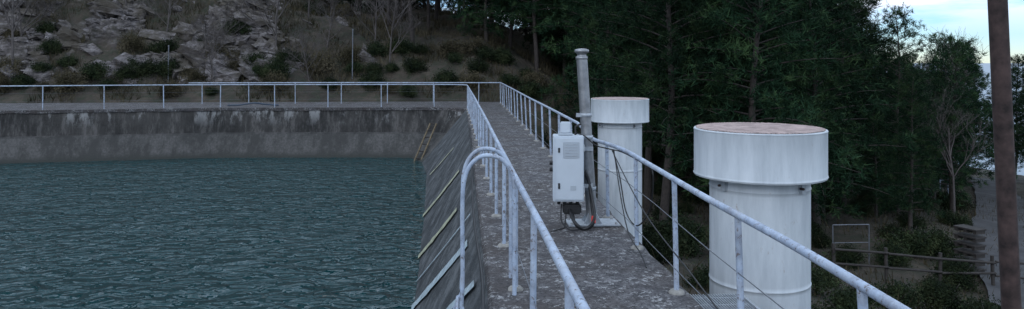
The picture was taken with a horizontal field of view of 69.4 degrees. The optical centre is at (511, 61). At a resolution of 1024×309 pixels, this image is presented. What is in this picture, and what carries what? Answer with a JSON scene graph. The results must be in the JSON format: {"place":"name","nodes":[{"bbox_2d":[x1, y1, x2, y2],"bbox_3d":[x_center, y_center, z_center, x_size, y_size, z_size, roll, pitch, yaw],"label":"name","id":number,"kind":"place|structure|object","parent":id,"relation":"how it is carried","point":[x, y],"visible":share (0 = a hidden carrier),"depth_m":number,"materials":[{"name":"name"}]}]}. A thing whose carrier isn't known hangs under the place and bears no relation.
{"place":"outdoors","nodes":[
{"label":"outdoors","id":0,"kind":"place"},
{"bbox_2d":[0,110,464,163],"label":"reservoir wall","id":1,"kind":"structure","parent":0,"point":[65,137],"depth_m":28.22,"materials":[{"name":"concrete"}]},
{"bbox_2d":[0,158,425,308],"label":"reservoir water","id":2,"kind":"structure","parent":1,"relation":"in","point":[267,233],"depth_m":15.71,"materials":[{"name":"teal liquid"}]},
{"bbox_2d":[0,101,466,113],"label":"concrete deck","id":3,"kind":"structure","parent":1,"relation":"on","point":[36,108],"depth_m":29.40,"materials":[{"name":"concrete"}]},
{"bbox_2d":[0,84,466,109],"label":"metal railing","id":4,"kind":"object","parent":3,"relation":"on","point":[163,92],"visible":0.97,"depth_m":28.91,"materials":[{"name":"metal"}]},
{"bbox_2d":[189,82,499,103],"bbox_3d":[-7.095,1.340,31.528,13.157,0.941,0.098,0,0,-2],"label":"metal railing","id":5,"kind":"object","parent":3,"relation":"on","point":[341,85],"visible":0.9,"depth_m":31.48,"materials":[{"name":"metal"}]},
{"bbox_2d":[411,110,487,308],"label":"reservoir lining","id":6,"kind":"object","parent":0,"point":[438,279],"visible":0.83,"depth_m":11.80,"materials":[{"name":"concrete"}]},
{"bbox_2d":[0,0,1023,308],"bbox_3d":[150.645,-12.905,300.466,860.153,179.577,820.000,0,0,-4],"label":"hillside terrain","id":7,"kind":"structure","parent":0,"point":[108,42],"depth_m":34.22,"materials":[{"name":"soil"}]},
{"bbox_2d":[0,0,40,67],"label":"bare tree","id":8,"kind":"object","parent":7,"relation":"on","point":[12,21],"visible":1,"depth_m":33.70,"materials":[{"name":"brown plant"}]},
{"bbox_2d":[5,71,36,89],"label":"bush","id":9,"kind":"object","parent":7,"relation":"on","point":[18,80],"visible":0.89,"depth_m":32.68,"materials":[{"name":"green plant"}]},
{"bbox_2d":[8,0,68,36],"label":"bare tree","id":10,"kind":"object","parent":7,"relation":"on","point":[25,26],"visible":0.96,"depth_m":34.89,"materials":[{"name":"brown plant"}]},
{"bbox_2d":[34,37,63,55],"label":"bush","id":11,"kind":"object","parent":7,"relation":"on","point":[48,46],"visible":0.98,"depth_m":34.71,"materials":[{"name":"green plant"}]},
{"bbox_2d":[48,67,93,96],"bbox_3d":[-19.595,0.934,32.853,1.885,1.410,1.718,0,0,40],"label":"bush","id":12,"kind":"object","parent":7,"relation":"on","point":[72,79],"visible":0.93,"depth_m":32.62,"materials":[{"name":"green plant"}]},
{"bbox_2d":[75,57,110,82],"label":"bush","id":13,"kind":"object","parent":7,"relation":"on","point":[91,73],"visible":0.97,"depth_m":33.47,"materials":[{"name":"green plant"}]},
{"bbox_2d":[113,62,139,81],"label":"bush","id":14,"kind":"object","parent":7,"relation":"on","point":[124,72],"visible":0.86,"depth_m":33.45,"materials":[{"name":"green plant"}]},
{"bbox_2d":[115,31,150,53],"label":"bush","id":15,"kind":"object","parent":7,"relation":"on","point":[132,43],"visible":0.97,"depth_m":35.53,"materials":[{"name":"green plant"}]},
{"bbox_2d":[130,57,162,79],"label":"bush","id":16,"kind":"object","parent":7,"relation":"on","point":[142,69],"visible":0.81,"depth_m":33.73,"materials":[{"name":"green plant"}]},
{"bbox_2d":[141,36,179,53],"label":"bush","id":17,"kind":"object","parent":7,"relation":"on","point":[157,47],"visible":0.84,"depth_m":35.56,"materials":[{"name":"green plant"}]},
{"bbox_2d":[148,55,180,79],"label":"bush","id":18,"kind":"object","parent":7,"relation":"on","point":[164,65],"visible":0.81,"depth_m":33.87,"materials":[{"name":"green plant"}]},
{"bbox_2d":[153,79,184,97],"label":"bush","id":19,"kind":"object","parent":7,"relation":"on","point":[169,90],"visible":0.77,"depth_m":32.54,"materials":[{"name":"green plant"}]},
{"bbox_2d":[0,0,377,85],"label":"rock outcrop","id":20,"kind":"object","parent":7,"relation":"on","point":[101,9],"visible":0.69,"depth_m":35.86,"materials":[{"name":"stone"}]},
{"bbox_2d":[178,65,206,83],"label":"bush","id":21,"kind":"object","parent":7,"relation":"on","point":[193,74],"visible":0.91,"depth_m":33.75,"materials":[{"name":"green plant"}]},
{"bbox_2d":[179,10,232,58],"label":"bare tree","id":22,"kind":"object","parent":7,"relation":"on","point":[200,24],"visible":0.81,"depth_m":35.00,"materials":[{"name":"brown plant"}]},
{"bbox_2d":[179,0,246,81],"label":"bare tree","id":23,"kind":"object","parent":7,"relation":"on","point":[217,35],"visible":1,"depth_m":33.92,"materials":[{"name":"brown plant"}]},
{"bbox_2d":[229,0,292,46],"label":"bare tree","id":24,"kind":"object","parent":7,"relation":"on","point":[276,19],"visible":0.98,"depth_m":36.37,"materials":[{"name":"brown plant"}]},
{"bbox_2d":[256,57,294,79],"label":"bush","id":25,"kind":"object","parent":7,"relation":"on","point":[273,66],"visible":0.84,"depth_m":34.16,"materials":[{"name":"green plant"}]},
{"bbox_2d":[257,69,295,92],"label":"bush","id":26,"kind":"object","parent":7,"relation":"on","point":[273,77],"visible":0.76,"depth_m":33.24,"materials":[{"name":"green plant"}]},
{"bbox_2d":[275,29,332,83],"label":"bare tree","id":27,"kind":"object","parent":7,"relation":"on","point":[305,44],"visible":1,"depth_m":33.83,"materials":[{"name":"brown plant"}]},
{"bbox_2d":[300,50,340,74],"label":"bush","id":28,"kind":"object","parent":7,"relation":"on","point":[321,66],"visible":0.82,"depth_m":34.91,"materials":[{"name":"green plant"}]},
{"bbox_2d":[307,0,363,46],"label":"bare tree","id":29,"kind":"object","parent":7,"relation":"on","point":[331,8],"visible":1,"depth_m":37.17,"materials":[{"name":"brown plant"}]},
{"bbox_2d":[330,44,362,65],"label":"bush","id":30,"kind":"object","parent":7,"relation":"on","point":[347,55],"visible":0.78,"depth_m":35.81,"materials":[{"name":"green plant"}]},
{"bbox_2d":[344,0,392,40],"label":"bare tree","id":31,"kind":"object","parent":7,"relation":"on","point":[376,17],"visible":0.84,"depth_m":37.95,"materials":[{"name":"brown plant"}]},
{"bbox_2d":[354,68,388,90],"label":"bush","id":32,"kind":"object","parent":7,"relation":"on","point":[370,77],"visible":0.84,"depth_m":33.63,"materials":[{"name":"green plant"}]},
{"bbox_2d":[364,37,391,56],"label":"bush","id":33,"kind":"object","parent":7,"relation":"on","point":[376,48],"visible":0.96,"depth_m":36.26,"materials":[{"name":"green plant"}]},
{"bbox_2d":[364,0,427,61],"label":"bare tree","id":34,"kind":"object","parent":7,"relation":"on","point":[393,14],"visible":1,"depth_m":35.39,"materials":[{"name":"brown plant"}]},
{"bbox_2d":[386,37,419,55],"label":"bush","id":35,"kind":"object","parent":7,"relation":"on","point":[402,46],"visible":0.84,"depth_m":36.52,"materials":[{"name":"green plant"}]},
{"bbox_2d":[400,55,431,76],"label":"bush","id":36,"kind":"object","parent":7,"relation":"on","point":[411,64],"visible":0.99,"depth_m":34.93,"materials":[{"name":"green plant"}]},
{"bbox_2d":[429,66,461,88],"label":"bush","id":37,"kind":"object","parent":7,"relation":"on","point":[443,76],"visible":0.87,"depth_m":33.99,"materials":[{"name":"green plant"}]},
{"bbox_2d":[437,36,467,57],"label":"bush","id":38,"kind":"object","parent":7,"relation":"on","point":[446,47],"visible":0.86,"depth_m":36.57,"materials":[{"name":"green plant"}]},
{"bbox_2d":[454,70,488,90],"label":"bush","id":39,"kind":"object","parent":7,"relation":"on","point":[474,76],"visible":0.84,"depth_m":33.86,"materials":[{"name":"green plant"}]},
{"bbox_2d":[463,56,492,74],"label":"bush","id":40,"kind":"object","parent":7,"relation":"on","point":[479,65],"visible":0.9,"depth_m":35.07,"materials":[{"name":"green plant"}]},
{"bbox_2d":[467,44,500,62],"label":"bush","id":41,"kind":"object","parent":7,"relation":"on","point":[483,52],"visible":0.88,"depth_m":36.16,"materials":[{"name":"green plant"}]},
{"bbox_2d":[448,0,528,41],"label":"pine tree","id":42,"kind":"object","parent":7,"relation":"on","point":[486,13],"visible":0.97,"depth_m":38.51,"materials":[{"name":"green plant"}]},
{"bbox_2d":[491,46,518,65],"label":"bush","id":43,"kind":"object","parent":7,"relation":"on","point":[505,57],"visible":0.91,"depth_m":36.34,"materials":[{"name":"green plant"}]},
{"bbox_2d":[516,77,549,100],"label":"bush","id":44,"kind":"object","parent":7,"relation":"on","point":[528,88],"visible":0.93,"depth_m":34.17,"materials":[{"name":"green plant"}]},
{"bbox_2d":[491,0,577,72],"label":"pine tree","id":45,"kind":"object","parent":7,"relation":"on","point":[532,7],"visible":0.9,"depth_m":37.75,"materials":[{"name":"green plant"}]},
{"bbox_2d":[520,67,551,87],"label":"bush","id":46,"kind":"object","parent":7,"relation":"on","point":[537,77],"visible":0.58,"depth_m":35.15,"materials":[{"name":"green plant"}]},
{"bbox_2d":[522,0,593,80],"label":"pine tree","id":47,"kind":"object","parent":7,"relation":"on","point":[565,59],"visible":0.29,"depth_m":41.06,"materials":[{"name":"green plant"}]},
{"bbox_2d":[546,0,626,96],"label":"pine tree","id":48,"kind":"object","parent":7,"relation":"on","point":[568,19],"visible":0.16,"depth_m":37.29,"materials":[{"name":"green plant"}]},
{"bbox_2d":[532,0,663,167],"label":"pine tree","id":49,"kind":"object","parent":7,"relation":"on","point":[584,17],"visible":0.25,"depth_m":31.48,"materials":[{"name":"green plant"}]},
{"bbox_2d":[537,0,662,92],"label":"pine tree","id":50,"kind":"object","parent":7,"relation":"on","point":[556,51],"visible":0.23,"depth_m":33.68,"materials":[{"name":"green plant"}]},
{"bbox_2d":[591,97,648,243],"bbox_3d":[2.242,3.779,15.379,1.212,6.041,1.212,0,0,-4],"label":"ventilation shaft","id":51,"kind":"object","parent":7,"relation":"on","point":[619,120],"visible":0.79,"depth_m":14.96,"materials":[{"name":"white paint"}]},
{"bbox_2d":[563,0,748,212],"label":"pine tree","id":52,"kind":"object","parent":7,"relation":"on","point":[648,179],"visible":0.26,"depth_m":26.85,"materials":[{"name":"green plant"}]},
{"bbox_2d":[642,224,686,265],"bbox_3d":[3.579,4.679,18.401,1.516,1.154,1.417,0,0,34],"label":"bush","id":53,"kind":"object","parent":7,"relation":"on","point":[659,247],"visible":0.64,"depth_m":18.21,"materials":[{"name":"green plant"}]},
{"bbox_2d":[583,0,754,222],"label":"pine tree","id":54,"kind":"object","parent":7,"relation":"on","point":[670,59],"visible":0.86,"depth_m":23.82,"materials":[{"name":"green plant"}]},
{"bbox_2d":[642,211,697,258],"bbox_3d":[4.010,4.791,19.768,1.881,1.478,2.011,0,0,28],"label":"bush","id":55,"kind":"object","parent":7,"relation":"on","point":[668,231],"visible":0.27,"depth_m":19.55,"materials":[{"name":"green plant"}]},
{"bbox_2d":[651,210,708,258],"bbox_3d":[4.740,4.920,20.808,1.890,1.570,2.020,0,0,-3],"label":"bush","id":56,"kind":"object","parent":7,"relation":"on","point":[696,231],"visible":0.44,"depth_m":20.57,"materials":[{"name":"green plant"}]},
{"bbox_2d":[641,0,748,192],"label":"pine tree","id":57,"kind":"object","parent":7,"relation":"on","point":[693,177],"visible":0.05,"depth_m":30.61,"materials":[{"name":"green plant"}]},
{"bbox_2d":[681,260,708,290],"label":"bush","id":58,"kind":"object","parent":7,"relation":"on","point":[703,276],"visible":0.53,"depth_m":16.09,"materials":[{"name":"green plant"}]},
{"bbox_2d":[674,0,809,143],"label":"pine tree","id":59,"kind":"object","parent":7,"relation":"on","point":[679,128],"visible":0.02,"depth_m":28.62,"materials":[{"name":"green plant"}]},
{"bbox_2d":[693,122,828,308],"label":"ventilation shaft","id":60,"kind":"object","parent":7,"relation":"on","point":[768,174],"visible":0.98,"depth_m":6.57,"materials":[{"name":"white paint"}]},
{"bbox_2d":[683,0,838,134],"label":"pine tree","id":61,"kind":"object","parent":7,"relation":"on","point":[800,83],"visible":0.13,"depth_m":24.92,"materials":[{"name":"green plant"}]},
{"bbox_2d":[656,0,870,194],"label":"pine tree","id":62,"kind":"object","parent":7,"relation":"on","point":[755,56],"visible":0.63,"depth_m":22.51,"materials":[{"name":"green plant"}]},
{"bbox_2d":[742,0,864,195],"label":"pine tree","id":63,"kind":"object","parent":7,"relation":"on","point":[850,125],"visible":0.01,"depth_m":30.47,"materials":[{"name":"green plant"}]},
{"bbox_2d":[811,230,833,248],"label":"bush","id":64,"kind":"object","parent":7,"relation":"on","point":[825,239],"visible":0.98,"depth_m":24.47,"materials":[{"name":"green plant"}]},
{"bbox_2d":[811,248,842,297],"bbox_3d":[6.904,5.108,17.698,1.843,1.389,1.971,0,0,3],"label":"bush","id":65,"kind":"object","parent":7,"relation":"on","point":[819,282],"visible":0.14,"depth_m":17.31,"materials":[{"name":"green plant"}]},
{"bbox_2d":[818,93,856,220],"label":"pine tree","id":66,"kind":"object","parent":7,"relation":"on","point":[829,172],"visible":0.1,"depth_m":28.37,"materials":[{"name":"green plant"}]},
{"bbox_2d":[760,0,920,226],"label":"pine tree","id":67,"kind":"object","parent":7,"relation":"on","point":[833,31],"visible":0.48,"depth_m":25.99,"materials":[{"name":"green plant"}]},
{"bbox_2d":[822,243,868,270],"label":"bush","id":68,"kind":"object","parent":7,"relation":"on","point":[851,257],"visible":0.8,"depth_m":22.51,"materials":[{"name":"green plant"}]},
{"bbox_2d":[774,0,918,201],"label":"pine tree","id":69,"kind":"object","parent":7,"relation":"on","point":[874,39],"visible":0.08,"depth_m":33.69,"materials":[{"name":"green plant"}]},
{"bbox_2d":[815,284,884,308],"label":"bush","id":70,"kind":"object","parent":7,"relation":"on","point":[845,301],"visible":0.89,"depth_m":14.84,"materials":[{"name":"green plant"}]},
{"bbox_2d":[794,0,918,205],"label":"pine tree","id":71,"kind":"object","parent":7,"relation":"on","point":[862,14],"visible":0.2,"depth_m":31.51,"materials":[{"name":"green plant"}]},
{"bbox_2d":[825,4,913,129],"bbox_3d":[17.001,1.399,37.517,5.839,12.260,6.493,0,0,-45],"label":"pine tree","id":72,"kind":"object","parent":7,"relation":"on","point":[874,49],"visible":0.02,"depth_m":36.42,"materials":[{"name":"green plant"}]},
{"bbox_2d":[854,109,901,220],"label":"pine tree","id":73,"kind":"object","parent":7,"relation":"on","point":[875,178],"visible":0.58,"depth_m":29.25,"materials":[{"name":"green plant"}]},
{"bbox_2d":[871,237,913,267],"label":"bush","id":74,"kind":"object","parent":7,"relation":"on","point":[893,260],"visible":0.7,"depth_m":22.63,"materials":[{"name":"green plant"}]},
{"bbox_2d":[869,277,925,308],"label":"bush","id":75,"kind":"object","parent":7,"relation":"on","point":[905,293],"visible":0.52,"depth_m":17.16,"materials":[{"name":"green plant"}]},
{"bbox_2d":[866,133,930,215],"bbox_3d":[16.250,4.795,30.829,2.559,3.798,2.572,0,0,-26],"label":"pine tree","id":76,"kind":"object","parent":7,"relation":"on","point":[890,200],"visible":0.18,"depth_m":30.84,"materials":[{"name":"green plant"}]},
{"bbox_2d":[867,63,947,233],"bbox_3d":[14.401,3.300,27.002,3.021,6.661,2.846,0,0,-7],"label":"pine tree","id":77,"kind":"object","parent":7,"relation":"on","point":[902,160],"visible":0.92,"depth_m":26.67,"materials":[{"name":"green plant"}]},
{"bbox_2d":[848,2,966,184],"bbox_3d":[17.304,2.164,33.095,4.868,9.896,4.377,0,0,-24],"label":"pine tree","id":78,"kind":"object","parent":7,"relation":"on","point":[900,59],"visible":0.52,"depth_m":32.76,"materials":[{"name":"green plant"}]},
{"bbox_2d":[875,225,940,261],"bbox_3d":[12.965,5.917,24.099,2.029,1.383,1.896,0,0,30],"label":"bush","id":79,"kind":"object","parent":7,"relation":"on","point":[916,243],"visible":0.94,"depth_m":23.72,"materials":[{"name":"green plant"}]},
{"bbox_2d":[894,209,930,230],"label":"bush","id":80,"kind":"object","parent":7,"relation":"on","point":[901,218],"visible":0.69,"depth_m":28.06,"materials":[{"name":"green plant"}]},
{"bbox_2d":[832,243,1023,285],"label":"wooden fence","id":81,"kind":"object","parent":7,"relation":"on","point":[939,258],"visible":0.83,"depth_m":20.74,"materials":[{"name":"brown wood"}]},
{"bbox_2d":[899,72,971,206],"bbox_3d":[21.004,3.949,36.972,3.355,7.191,3.607,0,0,-22],"label":"pine tree","id":82,"kind":"object","parent":7,"relation":"on","point":[944,171],"visible":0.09,"depth_m":36.84,"materials":[{"name":"green plant"}]},
{"bbox_2d":[894,27,987,196],"bbox_3d":[21.847,2.929,38.292,5.167,9.710,6.039,0,0,25],"label":"pine tree","id":83,"kind":"object","parent":7,"relation":"on","point":[951,58],"visible":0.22,"depth_m":38.88,"materials":[{"name":"green plant"}]},
{"bbox_2d":[914,275,970,308],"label":"bush","id":84,"kind":"object","parent":7,"relation":"on","point":[935,295],"visible":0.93,"depth_m":17.68,"materials":[{"name":"green plant"}]},
{"bbox_2d":[920,222,971,260],"bbox_3d":[13.950,6.000,24.029,1.723,1.449,1.843,0,0,-30],"label":"bush","id":85,"kind":"object","parent":7,"relation":"on","point":[947,246],"visible":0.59,"depth_m":23.83,"materials":[{"name":"green plant"}]},
{"bbox_2d":[912,31,992,191],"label":"pine tree","id":86,"kind":"object","parent":7,"relation":"on","point":[963,64],"visible":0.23,"depth_m":40.62,"materials":[{"name":"green plant"}]},
{"bbox_2d":[932,206,974,225],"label":"bush","id":87,"kind":"object","parent":7,"relation":"on","point":[959,219],"visible":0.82,"depth_m":29.92,"materials":[{"name":"green plant"}]},
{"bbox_2d":[925,257,983,294],"bbox_3d":[12.566,6.116,20.994,1.366,1.179,1.461,0,0,-42],"label":"bush","id":88,"kind":"object","parent":7,"relation":"on","point":[964,280],"visible":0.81,"depth_m":20.80,"materials":[{"name":"green plant"}]},
{"bbox_2d":[921,86,992,213],"bbox_3d":[19.100,4.008,32.533,3.084,6.080,3.605,0,0,11],"label":"bare tree","id":89,"kind":"object","parent":7,"relation":"on","point":[948,142],"visible":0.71,"depth_m":31.79,"materials":[{"name":"brown plant"}]},
{"bbox_2d":[935,191,978,212],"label":"bush","id":90,"kind":"object","parent":7,"relation":"on","point":[959,207],"visible":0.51,"depth_m":35.15,"materials":[{"name":"green plant"}]},
{"bbox_2d":[909,32,1017,212],"bbox_3d":[19.880,3.005,33.578,4.514,8.814,4.791,0,0,-10],"label":"pine tree","id":91,"kind":"object","parent":7,"relation":"on","point":[968,170],"visible":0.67,"depth_m":33.35,"materials":[{"name":"green plant"}]},
{"bbox_2d":[944,41,993,188],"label":"pine tree","id":92,"kind":"object","parent":7,"relation":"on","point":[991,116],"visible":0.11,"depth_m":45.11,"materials":[{"name":"green plant"}]},
{"bbox_2d":[950,287,1000,308],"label":"bush","id":93,"kind":"object","parent":7,"relation":"on","point":[980,302],"visible":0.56,"depth_m":16.90,"materials":[{"name":"green plant"}]},
{"bbox_2d":[987,0,1021,308],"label":"rusty pole","id":94,"kind":"object","parent":7,"relation":"on","point":[1004,151],"visible":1,"depth_m":3.57,"materials":[{"name":"metal"}]},
{"bbox_2d":[988,63,1023,165],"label":"pine tree","id":95,"kind":"object","parent":7,"relation":"on","point":[1019,114],"visible":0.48,"depth_m":39.37,"materials":[{"name":"green plant"}]},
{"bbox_2d":[988,53,1023,173],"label":"pine tree","id":96,"kind":"object","parent":7,"relation":"on","point":[1016,61],"visible":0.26,"depth_m":54.64,"materials":[{"name":"green plant"}]},
{"bbox_2d":[460,102,703,308],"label":"concrete walkway","id":97,"kind":"structure","parent":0,"point":[607,268],"depth_m":6.93,"materials":[{"name":"concrete"}]},
{"bbox_2d":[469,126,484,308],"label":"rubber hose","id":98,"kind":"object","parent":97,"relation":"on","point":[481,273],"visible":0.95,"depth_m":7.00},
{"bbox_2d":[453,146,516,308],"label":"access ladder","id":99,"kind":"object","parent":97,"relation":"attached to","point":[467,166],"visible":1,"depth_m":5.60,"materials":[{"name":"metal"}]},
{"bbox_2d":[466,85,589,308],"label":"metal railing","id":100,"kind":"object","parent":97,"relation":"on","point":[574,295],"visible":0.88,"depth_m":5.06,"materials":[{"name":"metal"}]},
{"bbox_2d":[566,48,620,226],"bbox_3d":[0.875,0.809,8.074,0.560,1.909,0.340,0,0,-4],"label":"sensor pole","id":101,"kind":"object","parent":97,"relation":"on","point":[585,114],"visible":0.85,"depth_m":8.02,"materials":[{"name":"metal"}]},
{"bbox_2d":[550,122,592,213],"bbox_3d":[0.640,1.140,7.973,0.470,0.980,0.264,0,0,2],"label":"electrical box","id":102,"kind":"object","parent":101,"relation":"attached to","point":[567,163],"visible":1,"depth_m":7.85,"materials":[{"name":"paint"}]},
{"bbox_2d":[558,142,584,192],"bbox_3d":[0.633,1.125,7.856,0.287,0.540,0.042,0,0,-4],"label":"door panel","id":103,"kind":"structure","parent":102,"relation":"in","point":[570,149],"depth_m":7.84,"materials":[{"name":"metal"}]},
{"bbox_2d":[560,170,595,230],"bbox_3d":[0.702,1.468,7.827,0.379,0.593,0.322,0,0,-11],"label":"black cable","id":104,"kind":"object","parent":102,"relation":"attached to","point":[593,218],"visible":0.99,"depth_m":7.83,"materials":[{"name":"rubber"}]},
{"bbox_2d":[551,133,717,308],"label":"black cable","id":105,"kind":"object","parent":102,"relation":"attached to","point":[616,162],"visible":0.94,"depth_m":7.03,"materials":[{"name":"rubber"}]},
{"bbox_2d":[500,82,910,308],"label":"metal railing","id":106,"kind":"object","parent":97,"relation":"on","point":[864,289],"visible":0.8,"depth_m":4.90,"materials":[{"name":"metal"}]},
{"bbox_2d":[690,293,759,308],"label":"metal grating","id":107,"kind":"object","parent":97,"relation":"on","point":[723,301],"visible":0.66,"depth_m":5.88,"materials":[{"name":"metal"}]},
{"bbox_2d":[422,0,1023,62],"label":"sky","id":108,"kind":"structure","parent":0,"point":[953,15],"materials":[{"name":"white"}]},
{"bbox_2d":[902,63,1023,175],"bbox_3d":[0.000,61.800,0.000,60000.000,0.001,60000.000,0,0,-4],"label":"sea","id":109,"kind":"structure","parent":0,"point":[986,67],"depth_m":1353.25,"materials":[{"name":"blue liquid"}]},
{"bbox_2d":[971,177,1023,308],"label":"dirt road","id":110,"kind":"structure","parent":0,"point":[986,193],"depth_m":29.67,"materials":[{"name":"soil"}]},
{"bbox_2d":[953,224,986,274],"bbox_3d":[13.958,5.720,22.558,0.496,1.345,0.777,0,0,-19],"label":"pallet stack","id":111,"kind":"object","parent":110,"relation":"on","point":[974,245],"visible":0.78,"depth_m":22.45,"materials":[{"name":"brown wood"}]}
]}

